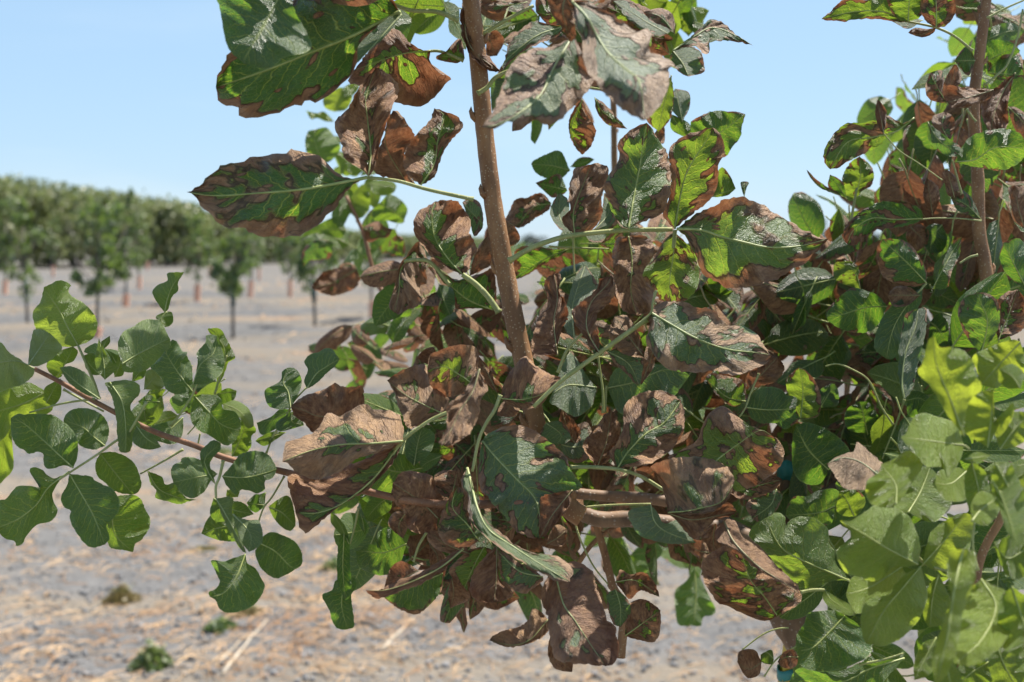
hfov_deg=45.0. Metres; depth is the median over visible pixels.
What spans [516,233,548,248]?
tree
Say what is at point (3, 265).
young tree
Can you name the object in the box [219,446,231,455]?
weed
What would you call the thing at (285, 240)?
young tree
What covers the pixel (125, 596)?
weed
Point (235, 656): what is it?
fallen stalk
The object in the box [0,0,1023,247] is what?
sky
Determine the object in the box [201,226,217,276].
young tree
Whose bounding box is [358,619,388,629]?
fallen stalk
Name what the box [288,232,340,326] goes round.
young tree
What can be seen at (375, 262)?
young tree
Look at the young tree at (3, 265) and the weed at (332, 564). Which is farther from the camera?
the young tree at (3, 265)
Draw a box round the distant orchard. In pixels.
[0,172,515,267]
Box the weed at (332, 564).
[317,556,336,571]
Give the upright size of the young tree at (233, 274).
2.078 m
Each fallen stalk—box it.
[215,639,241,666]
[221,618,267,674]
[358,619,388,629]
[381,616,413,650]
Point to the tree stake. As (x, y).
(782, 668)
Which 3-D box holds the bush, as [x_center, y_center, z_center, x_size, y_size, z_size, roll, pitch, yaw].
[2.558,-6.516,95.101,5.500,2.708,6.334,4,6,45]
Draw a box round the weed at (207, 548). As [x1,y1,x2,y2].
[189,544,220,552]
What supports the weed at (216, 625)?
on the ground
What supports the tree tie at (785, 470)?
attached to the pistachio tree at (632, 348)
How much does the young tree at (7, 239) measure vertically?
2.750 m
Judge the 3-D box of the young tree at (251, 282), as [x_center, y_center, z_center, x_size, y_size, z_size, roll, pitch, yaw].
[-7.811,-2.396,36.882,1.020,2.532,0.876,-4,6,-43]
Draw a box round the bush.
[511,239,556,255]
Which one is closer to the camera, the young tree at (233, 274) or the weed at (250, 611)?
the weed at (250, 611)
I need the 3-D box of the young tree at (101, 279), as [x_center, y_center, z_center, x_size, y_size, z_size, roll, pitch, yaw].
[-6.790,-1.145,20.400,1.042,2.472,1.049,2,5,27]
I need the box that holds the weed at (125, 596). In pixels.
[101,582,141,605]
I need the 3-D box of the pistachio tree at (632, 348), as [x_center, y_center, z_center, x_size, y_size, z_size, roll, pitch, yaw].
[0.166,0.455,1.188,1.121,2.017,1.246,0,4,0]
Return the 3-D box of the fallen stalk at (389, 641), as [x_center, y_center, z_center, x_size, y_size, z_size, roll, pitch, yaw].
[-0.440,1.128,4.785,0.013,0.013,0.409,1,4,11]
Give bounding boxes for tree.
[0,0,1023,681]
[0,193,47,322]
[0,197,22,294]
[44,217,59,276]
[62,196,128,337]
[109,187,146,306]
[124,213,154,288]
[143,228,153,269]
[175,211,217,301]
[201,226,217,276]
[201,229,256,337]
[237,233,265,297]
[248,236,268,279]
[272,236,298,296]
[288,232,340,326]
[355,247,385,317]
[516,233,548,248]
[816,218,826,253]
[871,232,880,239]
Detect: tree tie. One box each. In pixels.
[777,460,792,480]
[777,664,792,681]
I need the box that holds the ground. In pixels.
[0,252,1023,681]
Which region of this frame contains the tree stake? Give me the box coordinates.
[778,645,792,681]
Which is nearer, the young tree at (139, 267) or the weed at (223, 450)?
the weed at (223, 450)
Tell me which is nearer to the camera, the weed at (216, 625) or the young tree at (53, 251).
the weed at (216, 625)
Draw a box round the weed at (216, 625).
[201,615,237,634]
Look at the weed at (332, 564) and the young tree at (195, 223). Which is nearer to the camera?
the weed at (332, 564)
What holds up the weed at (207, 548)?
on the ground
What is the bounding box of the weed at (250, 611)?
[223,604,264,618]
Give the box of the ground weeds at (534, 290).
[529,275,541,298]
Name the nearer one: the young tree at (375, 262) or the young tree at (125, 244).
the young tree at (375, 262)
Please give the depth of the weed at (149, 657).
4.37 m
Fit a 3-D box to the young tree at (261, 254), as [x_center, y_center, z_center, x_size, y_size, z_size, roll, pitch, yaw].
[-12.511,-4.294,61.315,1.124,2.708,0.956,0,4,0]
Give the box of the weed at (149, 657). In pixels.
[126,638,173,672]
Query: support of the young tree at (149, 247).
on the ground
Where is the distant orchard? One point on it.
(164, 220)

